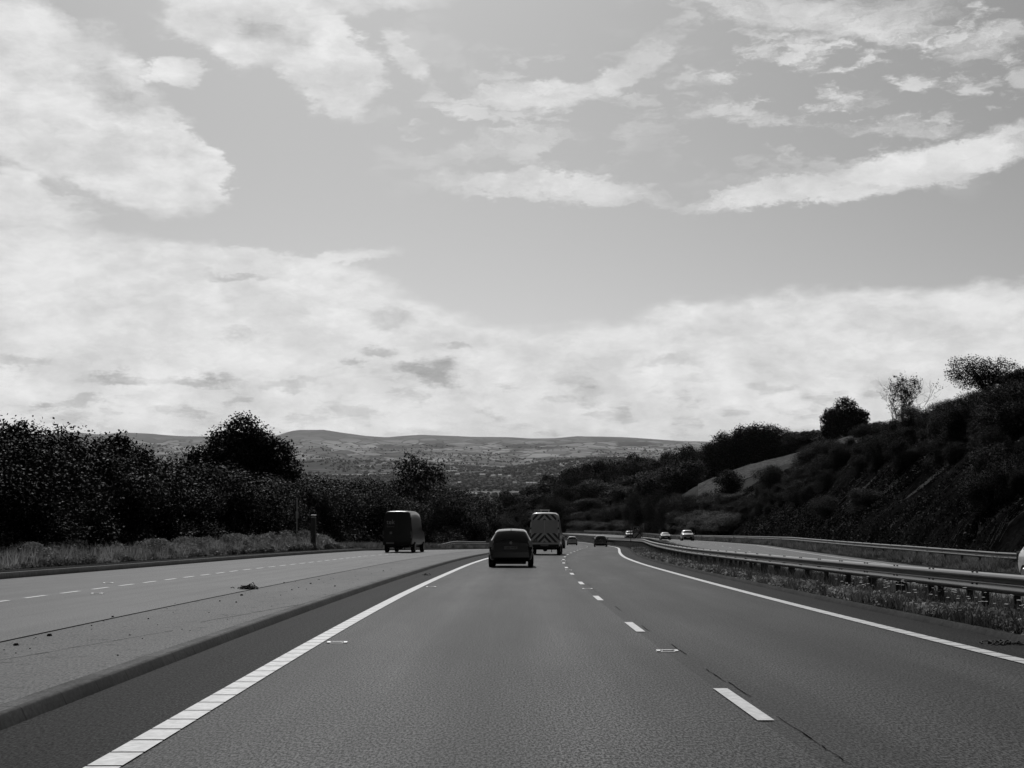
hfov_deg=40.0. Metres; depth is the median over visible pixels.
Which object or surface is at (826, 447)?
shrub
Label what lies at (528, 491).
woodland tree
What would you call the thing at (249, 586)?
plant tuft
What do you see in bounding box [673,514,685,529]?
hedge bush
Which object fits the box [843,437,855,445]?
shrub
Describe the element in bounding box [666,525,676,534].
hedge bush
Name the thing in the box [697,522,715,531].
hedge bush
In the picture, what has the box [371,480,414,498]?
shrub
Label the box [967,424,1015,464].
shrub
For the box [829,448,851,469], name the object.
shrub
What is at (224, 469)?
shrub
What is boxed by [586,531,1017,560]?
crash barrier
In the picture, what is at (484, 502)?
shrub
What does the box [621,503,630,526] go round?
bush
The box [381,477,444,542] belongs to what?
shrub
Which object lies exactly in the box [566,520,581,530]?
hedge bush
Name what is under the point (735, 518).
hedge bush
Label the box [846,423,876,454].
shrub
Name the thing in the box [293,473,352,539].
shrub
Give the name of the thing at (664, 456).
woodland tree
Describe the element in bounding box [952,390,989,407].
shrub
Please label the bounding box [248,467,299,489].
shrub
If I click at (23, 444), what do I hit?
shrub
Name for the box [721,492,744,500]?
bush
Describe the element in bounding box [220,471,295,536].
shrub
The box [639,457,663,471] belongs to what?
woodland tree
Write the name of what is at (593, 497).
woodland tree
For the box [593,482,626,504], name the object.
woodland tree
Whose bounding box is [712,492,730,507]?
bush
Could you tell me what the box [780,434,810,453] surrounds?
field tree
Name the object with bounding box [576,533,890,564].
opposite line paint
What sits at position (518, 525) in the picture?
shrub
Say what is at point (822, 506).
shrub
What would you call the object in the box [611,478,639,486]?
woodland tree
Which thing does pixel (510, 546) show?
hatchback car
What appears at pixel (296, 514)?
thin pole
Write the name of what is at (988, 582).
crash barrier
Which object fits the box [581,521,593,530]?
hedge bush
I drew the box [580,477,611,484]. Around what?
woodland tree
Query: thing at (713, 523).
hedge bush
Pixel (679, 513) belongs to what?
hedge bush
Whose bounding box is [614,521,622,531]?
hedge bush
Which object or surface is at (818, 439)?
field tree
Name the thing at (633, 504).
bush
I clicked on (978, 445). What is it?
shrub
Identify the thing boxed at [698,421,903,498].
pasture
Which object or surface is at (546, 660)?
road surface
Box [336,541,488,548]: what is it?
verge grass
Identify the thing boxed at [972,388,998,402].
shrub
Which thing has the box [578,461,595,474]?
woodland tree
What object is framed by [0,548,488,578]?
curb
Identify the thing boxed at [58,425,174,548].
shrub
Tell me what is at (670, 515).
hedge bush
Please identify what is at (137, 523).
shrub
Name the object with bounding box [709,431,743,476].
field tree
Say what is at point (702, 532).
shrub
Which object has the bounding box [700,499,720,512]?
bush
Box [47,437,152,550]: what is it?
shrub
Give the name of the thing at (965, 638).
hard strip
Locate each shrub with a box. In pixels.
[0,410,79,547]
[0,421,123,525]
[0,423,63,552]
[0,439,124,547]
[2,415,67,542]
[19,417,128,546]
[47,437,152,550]
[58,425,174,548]
[80,446,197,542]
[88,430,175,542]
[101,459,178,548]
[137,450,207,528]
[141,466,203,544]
[149,452,244,532]
[154,447,208,537]
[165,475,231,542]
[174,458,255,535]
[179,460,264,517]
[197,470,272,539]
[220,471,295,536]
[228,465,305,530]
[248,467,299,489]
[258,475,322,522]
[258,488,310,535]
[280,491,327,534]
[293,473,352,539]
[295,480,362,542]
[297,475,379,533]
[314,485,380,542]
[335,472,391,495]
[349,484,408,509]
[354,490,412,541]
[368,492,425,534]
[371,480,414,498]
[375,484,424,526]
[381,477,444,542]
[401,496,445,543]
[407,490,467,543]
[409,491,453,543]
[429,485,467,522]
[431,487,488,540]
[431,488,465,532]
[434,491,473,540]
[438,483,478,541]
[454,500,491,541]
[466,491,502,539]
[476,505,494,536]
[477,517,492,541]
[486,500,505,535]
[487,520,506,538]
[497,515,516,528]
[502,519,512,528]
[513,521,529,533]
[695,524,709,534]
[712,504,722,512]
[722,504,736,512]
[738,505,752,520]
[749,463,784,494]
[752,481,760,497]
[773,490,787,506]
[783,477,814,504]
[786,448,819,469]
[797,481,814,501]
[805,440,836,460]
[808,457,818,474]
[809,494,840,520]
[813,439,835,447]
[814,447,853,473]
[814,468,835,491]
[820,442,835,457]
[826,444,855,468]
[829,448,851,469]
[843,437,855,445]
[844,487,884,513]
[845,453,868,476]
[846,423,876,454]
[851,422,885,449]
[858,435,875,462]
[862,434,889,462]
[878,419,902,441]
[892,405,924,429]
[900,445,923,464]
[901,425,919,445]
[910,399,950,434]
[914,409,940,438]
[919,440,952,464]
[922,413,947,446]
[933,400,975,443]
[937,412,975,448]
[940,440,967,467]
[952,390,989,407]
[953,457,1022,512]
[957,409,979,434]
[959,440,1020,488]
[965,396,1023,446]
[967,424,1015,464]
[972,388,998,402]
[973,440,1006,462]
[974,381,1023,429]
[999,377,1023,393]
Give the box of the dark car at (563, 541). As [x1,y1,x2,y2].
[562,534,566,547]
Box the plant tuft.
[231,582,258,588]
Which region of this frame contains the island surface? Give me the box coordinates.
[0,549,488,704]
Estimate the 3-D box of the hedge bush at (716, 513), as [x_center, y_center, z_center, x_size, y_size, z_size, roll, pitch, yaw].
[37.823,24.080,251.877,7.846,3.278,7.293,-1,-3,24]
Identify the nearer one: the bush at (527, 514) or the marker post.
the marker post
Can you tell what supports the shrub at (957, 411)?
on the rock cutting
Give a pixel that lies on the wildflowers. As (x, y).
(938, 591)
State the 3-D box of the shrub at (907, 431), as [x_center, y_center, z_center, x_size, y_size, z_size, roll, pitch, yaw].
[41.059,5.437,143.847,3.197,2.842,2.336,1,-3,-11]
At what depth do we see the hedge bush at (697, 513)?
287.88 m
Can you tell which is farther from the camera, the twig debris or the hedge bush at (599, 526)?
the hedge bush at (599, 526)
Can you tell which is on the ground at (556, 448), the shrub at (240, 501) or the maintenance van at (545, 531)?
the shrub at (240, 501)
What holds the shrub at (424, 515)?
on the ground at (556, 448)
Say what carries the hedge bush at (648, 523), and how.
on the ground at (556, 448)
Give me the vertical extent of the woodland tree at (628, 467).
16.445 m
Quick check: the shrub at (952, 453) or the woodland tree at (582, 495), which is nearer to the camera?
the shrub at (952, 453)
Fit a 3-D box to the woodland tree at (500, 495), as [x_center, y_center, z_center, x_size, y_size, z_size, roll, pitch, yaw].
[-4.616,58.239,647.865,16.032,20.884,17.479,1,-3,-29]
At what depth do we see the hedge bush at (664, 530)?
331.20 m
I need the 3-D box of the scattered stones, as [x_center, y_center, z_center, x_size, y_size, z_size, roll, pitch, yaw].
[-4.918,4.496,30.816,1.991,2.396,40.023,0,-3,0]
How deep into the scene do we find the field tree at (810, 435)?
409.52 m
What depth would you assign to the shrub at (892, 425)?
159.06 m
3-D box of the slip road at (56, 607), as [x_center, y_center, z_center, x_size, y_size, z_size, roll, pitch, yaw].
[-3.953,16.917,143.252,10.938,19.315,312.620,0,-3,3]
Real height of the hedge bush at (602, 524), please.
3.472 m
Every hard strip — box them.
[0,554,488,767]
[565,540,1023,658]
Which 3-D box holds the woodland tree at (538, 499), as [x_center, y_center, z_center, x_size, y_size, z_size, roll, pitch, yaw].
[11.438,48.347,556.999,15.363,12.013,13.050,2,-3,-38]
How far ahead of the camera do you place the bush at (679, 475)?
393.74 m
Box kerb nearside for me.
[0,553,488,730]
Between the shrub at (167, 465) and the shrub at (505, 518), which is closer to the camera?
the shrub at (167, 465)
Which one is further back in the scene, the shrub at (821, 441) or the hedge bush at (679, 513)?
the hedge bush at (679, 513)
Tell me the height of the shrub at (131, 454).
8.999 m
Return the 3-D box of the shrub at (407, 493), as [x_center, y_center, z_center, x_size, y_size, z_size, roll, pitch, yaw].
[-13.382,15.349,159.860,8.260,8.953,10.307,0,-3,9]
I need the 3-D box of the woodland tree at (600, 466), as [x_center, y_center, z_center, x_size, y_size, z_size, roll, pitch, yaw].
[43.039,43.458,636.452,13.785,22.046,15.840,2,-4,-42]
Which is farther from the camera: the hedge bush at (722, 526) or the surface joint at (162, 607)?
the hedge bush at (722, 526)
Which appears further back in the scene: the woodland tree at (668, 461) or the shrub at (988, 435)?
the woodland tree at (668, 461)
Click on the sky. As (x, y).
(676, 220)
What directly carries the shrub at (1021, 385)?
on the rock cutting
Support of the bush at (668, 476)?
on the ground at (556, 448)
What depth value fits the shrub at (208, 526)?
90.38 m
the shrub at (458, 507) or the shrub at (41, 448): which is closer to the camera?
the shrub at (41, 448)
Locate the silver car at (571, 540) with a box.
[566,536,577,544]
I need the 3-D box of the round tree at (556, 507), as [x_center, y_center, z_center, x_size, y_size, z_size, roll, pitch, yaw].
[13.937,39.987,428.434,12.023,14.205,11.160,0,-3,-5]
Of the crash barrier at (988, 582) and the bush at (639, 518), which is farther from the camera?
the bush at (639, 518)
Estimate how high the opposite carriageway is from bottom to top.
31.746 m
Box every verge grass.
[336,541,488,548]
[562,531,650,536]
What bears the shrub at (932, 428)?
on the rock cutting
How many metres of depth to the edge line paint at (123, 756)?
12.96 m
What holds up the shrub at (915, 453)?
on the rock cutting
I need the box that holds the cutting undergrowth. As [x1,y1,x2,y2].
[692,419,1023,562]
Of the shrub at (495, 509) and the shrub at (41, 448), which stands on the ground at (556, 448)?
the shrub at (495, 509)
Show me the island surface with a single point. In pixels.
(25, 675)
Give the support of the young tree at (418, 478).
on the ground at (556, 448)
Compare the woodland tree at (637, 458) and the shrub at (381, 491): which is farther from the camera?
the woodland tree at (637, 458)
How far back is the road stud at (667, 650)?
15.69 m
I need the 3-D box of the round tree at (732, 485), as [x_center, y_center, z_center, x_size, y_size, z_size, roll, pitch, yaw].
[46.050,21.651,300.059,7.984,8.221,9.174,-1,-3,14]
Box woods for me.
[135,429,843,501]
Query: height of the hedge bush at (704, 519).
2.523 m
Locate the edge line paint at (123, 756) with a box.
[83,542,1023,767]
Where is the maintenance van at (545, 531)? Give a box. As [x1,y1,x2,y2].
[529,510,565,554]
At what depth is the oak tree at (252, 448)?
126.20 m
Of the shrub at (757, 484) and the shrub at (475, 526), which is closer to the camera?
the shrub at (475, 526)
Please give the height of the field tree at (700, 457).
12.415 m
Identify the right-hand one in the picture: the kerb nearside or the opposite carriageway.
the opposite carriageway
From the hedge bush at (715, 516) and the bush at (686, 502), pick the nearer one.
the hedge bush at (715, 516)
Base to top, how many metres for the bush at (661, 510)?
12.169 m
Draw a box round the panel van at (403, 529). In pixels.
[382,511,426,551]
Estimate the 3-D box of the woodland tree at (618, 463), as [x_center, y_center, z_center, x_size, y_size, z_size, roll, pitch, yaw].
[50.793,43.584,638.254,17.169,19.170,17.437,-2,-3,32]
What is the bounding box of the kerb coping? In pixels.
[4,548,364,572]
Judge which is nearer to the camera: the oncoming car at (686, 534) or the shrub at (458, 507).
the shrub at (458, 507)
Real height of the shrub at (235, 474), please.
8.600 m
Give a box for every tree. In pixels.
[0,415,61,517]
[38,424,93,527]
[90,429,160,526]
[181,410,307,487]
[390,448,450,502]
[492,489,513,505]
[500,494,522,516]
[513,484,541,503]
[514,494,535,509]
[524,491,556,512]
[526,506,543,514]
[531,479,561,495]
[539,493,576,529]
[540,471,559,482]
[550,483,581,507]
[554,465,582,482]
[562,467,589,480]
[570,490,592,505]
[571,498,592,512]
[572,480,602,503]
[575,498,608,511]
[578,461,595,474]
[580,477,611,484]
[585,482,612,498]
[590,457,615,473]
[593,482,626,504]
[596,466,621,483]
[600,486,634,502]
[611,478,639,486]
[614,459,625,469]
[616,459,648,479]
[623,471,656,484]
[624,452,647,463]
[632,460,657,473]
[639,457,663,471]
[657,449,672,465]
[658,458,681,465]
[671,442,696,461]
[694,450,716,480]
[698,442,728,477]
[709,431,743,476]
[710,466,746,498]
[726,423,762,467]
[737,421,781,463]
[760,422,795,460]
[772,433,801,456]
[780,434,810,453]
[792,429,820,451]
[809,435,841,442]
[818,396,870,438]
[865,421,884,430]
[878,372,946,420]
[944,354,1023,392]
[991,366,1023,386]
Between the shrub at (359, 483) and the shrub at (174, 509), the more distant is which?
the shrub at (359, 483)
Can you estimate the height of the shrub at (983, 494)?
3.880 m
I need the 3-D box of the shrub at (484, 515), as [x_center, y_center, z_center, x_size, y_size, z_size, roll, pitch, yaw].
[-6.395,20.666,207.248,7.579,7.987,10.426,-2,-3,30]
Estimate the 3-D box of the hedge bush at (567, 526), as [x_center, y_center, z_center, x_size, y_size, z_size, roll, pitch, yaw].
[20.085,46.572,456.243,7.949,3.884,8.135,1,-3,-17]
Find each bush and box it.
[509,510,527,528]
[515,515,530,527]
[523,513,531,532]
[561,522,575,530]
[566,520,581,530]
[572,513,585,521]
[580,521,590,530]
[581,509,592,521]
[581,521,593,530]
[590,521,605,530]
[592,506,610,521]
[594,523,603,530]
[597,506,615,522]
[600,521,608,530]
[604,501,626,525]
[605,519,617,530]
[610,520,619,531]
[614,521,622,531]
[614,523,624,531]
[621,490,644,532]
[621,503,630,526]
[627,494,649,529]
[635,480,659,496]
[639,493,657,532]
[640,474,657,489]
[641,520,656,533]
[652,491,680,531]
[653,473,672,497]
[659,465,685,493]
[660,464,687,494]
[661,461,682,493]
[661,520,670,531]
[663,458,709,491]
[664,509,676,525]
[665,492,688,523]
[665,497,681,533]
[666,470,705,491]
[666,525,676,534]
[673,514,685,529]
[675,493,698,514]
[675,510,689,524]
[675,514,690,530]
[675,516,689,529]
[683,522,696,530]
[686,509,711,524]
[687,490,712,513]
[688,515,702,526]
[692,493,722,512]
[695,516,709,525]
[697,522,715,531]
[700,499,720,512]
[704,510,728,525]
[704,513,726,527]
[704,518,719,530]
[705,517,729,529]
[710,516,732,530]
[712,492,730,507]
[716,512,750,525]
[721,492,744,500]
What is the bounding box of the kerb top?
[0,552,488,710]
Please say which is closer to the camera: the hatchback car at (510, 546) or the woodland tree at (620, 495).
the hatchback car at (510, 546)
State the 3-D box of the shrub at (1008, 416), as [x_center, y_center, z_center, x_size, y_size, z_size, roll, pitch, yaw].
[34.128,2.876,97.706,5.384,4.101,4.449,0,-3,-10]
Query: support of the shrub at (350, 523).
on the ground at (556, 448)
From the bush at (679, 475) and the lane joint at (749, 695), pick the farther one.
the bush at (679, 475)
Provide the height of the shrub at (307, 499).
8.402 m
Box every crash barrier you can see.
[443,541,488,544]
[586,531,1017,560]
[594,537,1023,606]
[606,537,1020,608]
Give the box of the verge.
[580,533,1019,574]
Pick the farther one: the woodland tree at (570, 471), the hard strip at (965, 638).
the woodland tree at (570, 471)
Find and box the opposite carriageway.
[562,533,1023,600]
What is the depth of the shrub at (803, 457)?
239.94 m
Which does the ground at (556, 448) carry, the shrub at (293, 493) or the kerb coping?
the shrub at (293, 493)
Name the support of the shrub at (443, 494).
on the ground at (556, 448)
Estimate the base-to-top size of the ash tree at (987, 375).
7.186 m
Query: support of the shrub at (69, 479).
on the left verge
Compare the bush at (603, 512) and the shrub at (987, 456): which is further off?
the bush at (603, 512)
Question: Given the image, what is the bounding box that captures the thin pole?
[296,498,297,534]
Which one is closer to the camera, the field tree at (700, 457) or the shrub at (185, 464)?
the shrub at (185, 464)
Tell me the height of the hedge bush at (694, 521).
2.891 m
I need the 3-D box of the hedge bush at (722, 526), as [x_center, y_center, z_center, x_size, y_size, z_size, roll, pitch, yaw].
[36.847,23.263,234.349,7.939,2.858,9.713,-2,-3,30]
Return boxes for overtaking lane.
[563,541,1023,767]
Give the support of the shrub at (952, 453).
on the rock cutting
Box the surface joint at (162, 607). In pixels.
[0,552,455,641]
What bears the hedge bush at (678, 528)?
on the ground at (556, 448)
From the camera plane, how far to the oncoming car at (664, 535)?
248.84 m
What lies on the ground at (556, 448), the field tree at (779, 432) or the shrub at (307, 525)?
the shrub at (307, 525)
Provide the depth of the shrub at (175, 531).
83.15 m
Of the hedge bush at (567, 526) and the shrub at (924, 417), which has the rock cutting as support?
the shrub at (924, 417)
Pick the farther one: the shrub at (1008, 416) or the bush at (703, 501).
the bush at (703, 501)
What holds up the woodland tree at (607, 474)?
on the ground at (556, 448)
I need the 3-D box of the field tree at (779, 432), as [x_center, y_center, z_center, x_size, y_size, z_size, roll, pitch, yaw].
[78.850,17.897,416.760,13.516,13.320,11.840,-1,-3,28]
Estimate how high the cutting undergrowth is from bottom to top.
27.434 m
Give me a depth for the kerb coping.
51.81 m
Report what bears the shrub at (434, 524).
on the ground at (556, 448)
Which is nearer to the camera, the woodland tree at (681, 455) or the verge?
the verge
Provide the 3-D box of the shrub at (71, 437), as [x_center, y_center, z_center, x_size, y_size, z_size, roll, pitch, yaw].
[-21.946,5.426,63.455,9.400,7.944,7.930,2,-4,-40]
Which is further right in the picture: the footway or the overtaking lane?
the overtaking lane
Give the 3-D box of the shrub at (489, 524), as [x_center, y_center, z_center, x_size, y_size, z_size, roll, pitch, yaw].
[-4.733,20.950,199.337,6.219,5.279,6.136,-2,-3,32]
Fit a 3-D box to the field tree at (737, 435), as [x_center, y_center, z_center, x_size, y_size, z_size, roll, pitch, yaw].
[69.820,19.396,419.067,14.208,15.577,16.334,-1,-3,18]
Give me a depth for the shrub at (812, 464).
190.44 m
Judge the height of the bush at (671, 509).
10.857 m
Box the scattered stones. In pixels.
[4,570,383,655]
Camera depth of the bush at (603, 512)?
425.94 m
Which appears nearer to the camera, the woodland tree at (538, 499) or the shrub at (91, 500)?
the shrub at (91, 500)
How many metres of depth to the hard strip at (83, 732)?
11.47 m
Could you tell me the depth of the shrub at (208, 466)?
100.39 m
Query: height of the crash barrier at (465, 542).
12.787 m
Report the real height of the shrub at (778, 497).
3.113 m
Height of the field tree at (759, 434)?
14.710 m
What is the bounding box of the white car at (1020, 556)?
[1016,547,1023,574]
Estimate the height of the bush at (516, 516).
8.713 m
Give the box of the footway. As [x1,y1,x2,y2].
[0,548,370,572]
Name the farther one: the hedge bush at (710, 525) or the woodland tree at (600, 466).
the woodland tree at (600, 466)
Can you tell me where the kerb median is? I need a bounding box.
[578,541,1023,642]
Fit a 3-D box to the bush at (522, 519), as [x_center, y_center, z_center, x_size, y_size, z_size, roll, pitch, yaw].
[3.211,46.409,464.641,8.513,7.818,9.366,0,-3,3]
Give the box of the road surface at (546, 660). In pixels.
[99,542,826,767]
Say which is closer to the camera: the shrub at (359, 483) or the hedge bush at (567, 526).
the shrub at (359, 483)
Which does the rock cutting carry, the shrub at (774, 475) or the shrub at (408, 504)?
the shrub at (774, 475)
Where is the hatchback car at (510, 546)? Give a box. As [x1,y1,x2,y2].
[486,529,537,566]
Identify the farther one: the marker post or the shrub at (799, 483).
the shrub at (799, 483)
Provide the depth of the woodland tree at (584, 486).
559.57 m
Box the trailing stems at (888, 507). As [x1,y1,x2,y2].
[772,443,1021,548]
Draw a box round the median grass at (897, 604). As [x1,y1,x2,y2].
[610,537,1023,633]
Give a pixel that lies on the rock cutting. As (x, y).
(1012, 532)
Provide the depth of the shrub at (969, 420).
113.28 m
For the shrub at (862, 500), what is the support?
on the rock cutting
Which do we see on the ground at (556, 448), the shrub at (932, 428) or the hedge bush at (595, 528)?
the hedge bush at (595, 528)
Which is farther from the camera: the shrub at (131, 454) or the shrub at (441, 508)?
the shrub at (441, 508)
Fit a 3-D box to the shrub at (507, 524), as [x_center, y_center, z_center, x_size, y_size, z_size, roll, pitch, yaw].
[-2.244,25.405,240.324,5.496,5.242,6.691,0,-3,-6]
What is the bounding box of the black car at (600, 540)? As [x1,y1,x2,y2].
[593,535,607,546]
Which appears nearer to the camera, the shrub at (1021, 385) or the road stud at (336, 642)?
the road stud at (336, 642)
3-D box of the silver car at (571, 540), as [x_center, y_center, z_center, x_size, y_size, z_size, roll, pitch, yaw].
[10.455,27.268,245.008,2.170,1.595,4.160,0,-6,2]
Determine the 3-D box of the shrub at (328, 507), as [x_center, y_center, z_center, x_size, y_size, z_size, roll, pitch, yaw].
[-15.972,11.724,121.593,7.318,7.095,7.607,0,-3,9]
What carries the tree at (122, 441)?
on the ground at (556, 448)
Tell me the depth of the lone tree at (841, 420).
393.27 m
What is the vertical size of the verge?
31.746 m
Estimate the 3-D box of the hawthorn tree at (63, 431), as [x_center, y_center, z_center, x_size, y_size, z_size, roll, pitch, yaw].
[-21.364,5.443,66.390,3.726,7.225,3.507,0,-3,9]
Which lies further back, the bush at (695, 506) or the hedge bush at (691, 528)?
the bush at (695, 506)
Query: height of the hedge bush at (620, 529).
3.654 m
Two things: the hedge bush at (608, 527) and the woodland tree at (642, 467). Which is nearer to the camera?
the hedge bush at (608, 527)
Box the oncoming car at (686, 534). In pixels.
[680,530,694,540]
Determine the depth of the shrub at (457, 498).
198.05 m
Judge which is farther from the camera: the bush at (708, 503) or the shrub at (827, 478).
the bush at (708, 503)
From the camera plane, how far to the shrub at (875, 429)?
171.91 m
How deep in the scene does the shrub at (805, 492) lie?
184.14 m
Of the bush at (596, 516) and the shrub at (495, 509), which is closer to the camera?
the shrub at (495, 509)
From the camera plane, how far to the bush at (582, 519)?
457.94 m
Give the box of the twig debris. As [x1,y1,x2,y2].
[979,639,1023,645]
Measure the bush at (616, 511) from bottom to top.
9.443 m
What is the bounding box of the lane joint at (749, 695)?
[566,559,850,763]
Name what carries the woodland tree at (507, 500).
on the ground at (556, 448)
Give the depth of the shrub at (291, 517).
108.60 m
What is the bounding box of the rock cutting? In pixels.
[717,421,1023,562]
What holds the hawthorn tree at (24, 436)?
on the ground at (556, 448)
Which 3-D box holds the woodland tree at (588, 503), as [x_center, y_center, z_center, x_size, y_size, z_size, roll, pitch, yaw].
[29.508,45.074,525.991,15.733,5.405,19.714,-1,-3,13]
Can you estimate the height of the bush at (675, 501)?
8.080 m
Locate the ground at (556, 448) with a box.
[10,430,1023,701]
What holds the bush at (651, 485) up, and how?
on the ground at (556, 448)
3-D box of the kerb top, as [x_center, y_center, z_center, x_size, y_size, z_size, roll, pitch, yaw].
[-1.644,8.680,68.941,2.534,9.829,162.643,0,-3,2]
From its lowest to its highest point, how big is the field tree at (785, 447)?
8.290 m
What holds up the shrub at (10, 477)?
on the left verge
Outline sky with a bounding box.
[0,0,1023,441]
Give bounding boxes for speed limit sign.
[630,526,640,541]
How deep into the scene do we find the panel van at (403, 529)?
92.34 m
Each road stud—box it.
[326,641,347,643]
[656,649,678,651]
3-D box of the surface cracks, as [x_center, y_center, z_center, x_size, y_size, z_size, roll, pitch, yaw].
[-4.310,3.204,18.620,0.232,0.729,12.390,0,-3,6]
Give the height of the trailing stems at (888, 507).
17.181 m
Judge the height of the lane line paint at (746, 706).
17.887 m
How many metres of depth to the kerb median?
23.47 m
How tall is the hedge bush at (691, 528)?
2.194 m
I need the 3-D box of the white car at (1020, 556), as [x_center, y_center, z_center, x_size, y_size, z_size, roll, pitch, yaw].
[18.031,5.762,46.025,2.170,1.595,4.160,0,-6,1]
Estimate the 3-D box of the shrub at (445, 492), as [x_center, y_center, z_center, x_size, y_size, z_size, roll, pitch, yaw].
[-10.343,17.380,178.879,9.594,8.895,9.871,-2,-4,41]
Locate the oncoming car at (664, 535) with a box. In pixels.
[659,532,671,539]
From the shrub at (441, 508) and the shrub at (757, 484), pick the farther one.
the shrub at (757, 484)
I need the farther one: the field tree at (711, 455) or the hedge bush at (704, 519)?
the field tree at (711, 455)
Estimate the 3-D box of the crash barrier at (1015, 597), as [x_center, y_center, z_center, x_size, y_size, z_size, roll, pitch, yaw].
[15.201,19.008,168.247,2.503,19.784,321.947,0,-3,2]
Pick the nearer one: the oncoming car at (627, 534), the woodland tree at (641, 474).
the oncoming car at (627, 534)
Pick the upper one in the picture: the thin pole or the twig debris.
the thin pole
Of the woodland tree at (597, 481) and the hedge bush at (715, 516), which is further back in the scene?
the woodland tree at (597, 481)
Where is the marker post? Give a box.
[311,515,315,543]
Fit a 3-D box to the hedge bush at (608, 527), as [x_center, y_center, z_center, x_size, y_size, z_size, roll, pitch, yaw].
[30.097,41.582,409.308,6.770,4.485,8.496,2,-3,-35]
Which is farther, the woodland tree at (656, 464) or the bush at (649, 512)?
the woodland tree at (656, 464)
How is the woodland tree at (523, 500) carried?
on the ground at (556, 448)
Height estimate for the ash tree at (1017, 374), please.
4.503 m
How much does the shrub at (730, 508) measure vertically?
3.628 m
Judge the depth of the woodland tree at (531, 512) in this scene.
537.10 m
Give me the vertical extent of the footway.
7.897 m
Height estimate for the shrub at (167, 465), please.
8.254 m
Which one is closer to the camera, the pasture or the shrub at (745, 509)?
the shrub at (745, 509)
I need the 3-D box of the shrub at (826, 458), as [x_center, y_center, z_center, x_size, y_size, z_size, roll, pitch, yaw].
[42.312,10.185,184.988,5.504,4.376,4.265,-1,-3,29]
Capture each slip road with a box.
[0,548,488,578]
[0,549,487,640]
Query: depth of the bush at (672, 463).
401.22 m
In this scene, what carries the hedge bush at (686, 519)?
on the ground at (556, 448)
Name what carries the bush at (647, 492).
on the ground at (556, 448)
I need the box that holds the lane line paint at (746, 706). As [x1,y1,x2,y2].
[562,545,773,719]
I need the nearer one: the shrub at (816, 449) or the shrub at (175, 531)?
the shrub at (175, 531)
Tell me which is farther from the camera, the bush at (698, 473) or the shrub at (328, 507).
the bush at (698, 473)
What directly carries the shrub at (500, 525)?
on the ground at (556, 448)
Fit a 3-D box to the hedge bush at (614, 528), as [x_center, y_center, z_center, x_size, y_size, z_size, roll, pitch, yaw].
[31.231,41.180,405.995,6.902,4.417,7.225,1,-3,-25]
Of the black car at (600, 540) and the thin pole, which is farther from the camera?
the black car at (600, 540)
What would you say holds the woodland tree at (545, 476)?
on the ground at (556, 448)
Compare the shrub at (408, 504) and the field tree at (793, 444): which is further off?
the field tree at (793, 444)
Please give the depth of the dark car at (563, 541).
138.05 m
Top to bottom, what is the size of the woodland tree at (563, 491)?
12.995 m
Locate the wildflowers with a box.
[840,575,1023,608]
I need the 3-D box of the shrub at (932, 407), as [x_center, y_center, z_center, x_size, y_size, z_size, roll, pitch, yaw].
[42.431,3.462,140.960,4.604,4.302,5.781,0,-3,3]
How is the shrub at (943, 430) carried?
on the rock cutting
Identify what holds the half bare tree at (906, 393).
on the rock cutting
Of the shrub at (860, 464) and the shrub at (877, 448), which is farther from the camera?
the shrub at (860, 464)
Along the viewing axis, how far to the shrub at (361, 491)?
134.85 m
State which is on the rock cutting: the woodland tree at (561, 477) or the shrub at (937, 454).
the shrub at (937, 454)
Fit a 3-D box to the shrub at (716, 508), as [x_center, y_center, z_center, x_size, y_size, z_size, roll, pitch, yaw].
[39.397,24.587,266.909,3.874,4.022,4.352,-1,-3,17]
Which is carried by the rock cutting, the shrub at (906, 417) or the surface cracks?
the shrub at (906, 417)
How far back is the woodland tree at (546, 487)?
591.79 m
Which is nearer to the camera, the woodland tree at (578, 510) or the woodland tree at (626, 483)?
the woodland tree at (578, 510)
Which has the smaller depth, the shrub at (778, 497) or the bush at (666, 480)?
the shrub at (778, 497)
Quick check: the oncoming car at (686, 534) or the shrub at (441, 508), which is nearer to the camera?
the shrub at (441, 508)
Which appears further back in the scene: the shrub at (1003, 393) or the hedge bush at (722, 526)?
the hedge bush at (722, 526)
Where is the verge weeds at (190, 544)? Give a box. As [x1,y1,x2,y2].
[0,529,356,569]
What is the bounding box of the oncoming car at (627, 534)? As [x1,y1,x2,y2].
[624,531,632,537]
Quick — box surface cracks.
[3,604,300,659]
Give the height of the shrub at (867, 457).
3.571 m
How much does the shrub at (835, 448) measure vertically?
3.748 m
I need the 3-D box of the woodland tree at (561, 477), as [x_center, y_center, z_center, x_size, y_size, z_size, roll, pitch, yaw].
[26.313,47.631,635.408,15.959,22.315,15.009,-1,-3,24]

